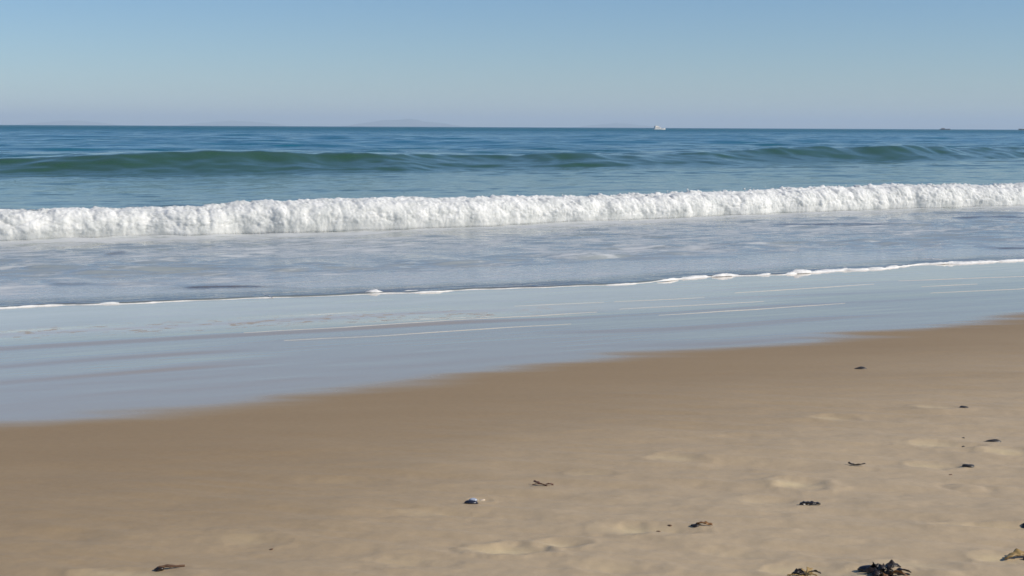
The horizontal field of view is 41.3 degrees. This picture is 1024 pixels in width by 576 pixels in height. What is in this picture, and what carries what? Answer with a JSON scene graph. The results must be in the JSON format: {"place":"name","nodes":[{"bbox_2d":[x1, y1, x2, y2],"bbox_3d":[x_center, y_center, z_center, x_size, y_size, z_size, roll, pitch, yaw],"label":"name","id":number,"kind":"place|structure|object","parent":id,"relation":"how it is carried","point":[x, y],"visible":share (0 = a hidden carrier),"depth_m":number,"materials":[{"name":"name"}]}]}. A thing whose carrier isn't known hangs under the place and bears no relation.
{"place":"outdoors","nodes":[
{"label":"outdoors","id":0,"kind":"place"},
{"bbox_2d":[20,120,115,124],"bbox_3d":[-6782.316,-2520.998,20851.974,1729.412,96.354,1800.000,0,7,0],"label":"distant hills","id":1,"kind":"structure","parent":0,"point":[70,122],"depth_m":20463.29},
{"bbox_2d":[177,120,284,125],"bbox_3d":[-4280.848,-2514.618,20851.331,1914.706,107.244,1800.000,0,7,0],"label":"distant hills","id":2,"kind":"structure","parent":0,"point":[235,123],"depth_m":20415.33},
{"bbox_2d":[349,119,464,126],"bbox_3d":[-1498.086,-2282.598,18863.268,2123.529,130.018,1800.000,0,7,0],"label":"distant hills","id":3,"kind":"structure","parent":0,"point":[402,123],"depth_m":18391.65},
{"bbox_2d":[0,261,1023,575],"bbox_3d":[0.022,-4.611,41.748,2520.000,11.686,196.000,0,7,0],"label":"sand beach","id":4,"kind":"structure","parent":0,"point":[204,439],"depth_m":8.56,"materials":[{"name":"beige sand"}]},
{"bbox_2d":[154,564,184,571],"bbox_3d":[-1.428,1.165,5.671,0.126,0.024,0.029,-2,7,-16],"label":"driftwood twig","id":5,"kind":"object","parent":4,"relation":"on","point":[159,568],"visible":1,"depth_m":5.67,"materials":[{"name":"brown wood"}]},
{"bbox_2d":[464,498,477,503],"bbox_3d":[-0.204,1.060,6.766,0.074,0.021,0.052,-1,7,-8],"label":"mussel shell","id":6,"kind":"object","parent":4,"relation":"on","point":[472,501],"visible":1,"depth_m":6.75},
{"bbox_2d":[532,480,553,485],"bbox_3d":[0.163,1.023,7.125,0.110,0.019,0.048,1,7,10],"label":"seaweed sprig","id":7,"kind":"object","parent":4,"relation":"on","point":[536,482],"visible":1,"depth_m":7.12,"materials":[{"name":"brown plant"}]},
{"bbox_2d":[245,276,1023,340],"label":"foam lines","id":8,"kind":"object","parent":4,"relation":"on","point":[630,308],"visible":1,"depth_m":15.30,"materials":[{"name":"white liquid"}]},
{"bbox_2d":[691,521,712,527],"bbox_3d":[0.872,1.086,6.254,0.100,0.027,0.044,0,7,0],"label":"kelp scrap","id":9,"kind":"object","parent":4,"relation":"on","point":[697,524],"visible":1,"depth_m":6.25,"materials":[{"name":"brown plant"}]},
{"bbox_2d":[787,567,820,575],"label":"seaweed clump","id":10,"kind":"object","parent":4,"relation":"on","point":[808,571],"visible":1,"depth_m":5.51,"materials":[{"name":"plant"}]},
{"bbox_2d":[799,501,819,504],"bbox_3d":[1.452,1.054,6.632,0.103,0.029,0.044,1,7,4],"label":"kelp scrap","id":11,"kind":"object","parent":4,"relation":"on","point":[808,502],"visible":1,"depth_m":6.62,"materials":[{"name":"black plant"}]},
{"bbox_2d":[857,565,876,572],"bbox_3d":[1.458,1.148,5.554,0.095,0.034,0.044,1,7,8],"label":"mussel shell","id":12,"kind":"object","parent":4,"relation":"on","point":[862,568],"visible":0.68,"depth_m":5.54},
{"bbox_2d":[864,560,910,575],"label":"seaweed clump","id":13,"kind":"object","parent":4,"relation":"on","point":[881,569],"visible":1,"depth_m":5.50,"materials":[{"name":"black plant"}]},
{"bbox_2d":[962,464,973,467],"bbox_3d":[2.508,0.975,7.457,0.060,0.018,0.059,-4,8,-35],"label":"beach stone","id":14,"kind":"object","parent":4,"relation":"on","point":[968,465],"visible":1,"depth_m":7.44,"materials":[{"name":"black stone"}]},
{"bbox_2d":[983,439,1000,441],"bbox_3d":[2.858,0.914,8.093,0.106,0.032,0.046,2,7,14],"label":"beach stone","id":15,"kind":"object","parent":4,"relation":"on","point":[994,440],"visible":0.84,"depth_m":8.08,"materials":[{"name":"grey stone"}]},
{"bbox_2d":[1004,548,1023,559],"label":"weed scrap","id":16,"kind":"object","parent":4,"relation":"on","point":[1017,552],"visible":1,"depth_m":5.74,"materials":[{"name":"beige plant"}]},
{"bbox_2d":[0,125,1023,306],"bbox_3d":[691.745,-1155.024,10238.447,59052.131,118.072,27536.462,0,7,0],"label":"sea","id":17,"kind":"structure","parent":0,"point":[79,166],"depth_m":42.62,"materials":[{"name":"liquid"}]},
{"bbox_2d":[0,182,1023,240],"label":"breaking wave","id":18,"kind":"object","parent":17,"relation":"on","point":[318,215],"visible":1,"depth_m":29.88,"materials":[{"name":"liquid"}]},
{"bbox_2d":[0,258,1023,307],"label":"swash foam","id":19,"kind":"object","parent":17,"relation":"on","point":[799,271],"visible":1,"depth_m":19.58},
{"bbox_2d":[653,126,664,129],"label":"motor yacht","id":20,"kind":"object","parent":17,"relation":"on","point":[657,128],"visible":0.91,"depth_m":1090.66,"materials":[{"name":"white plastic"}]},
{"bbox_2d":[0,0,1023,129],"label":"sky","id":21,"kind":"structure","parent":0,"point":[780,64],"materials":[{"name":"blue"}]},
{"bbox_2d":[573,123,653,127],"bbox_3d":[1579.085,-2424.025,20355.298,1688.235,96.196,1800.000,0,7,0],"label":"distant hills","id":22,"kind":"structure","parent":0,"point":[618,125],"depth_m":19906.17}
]}

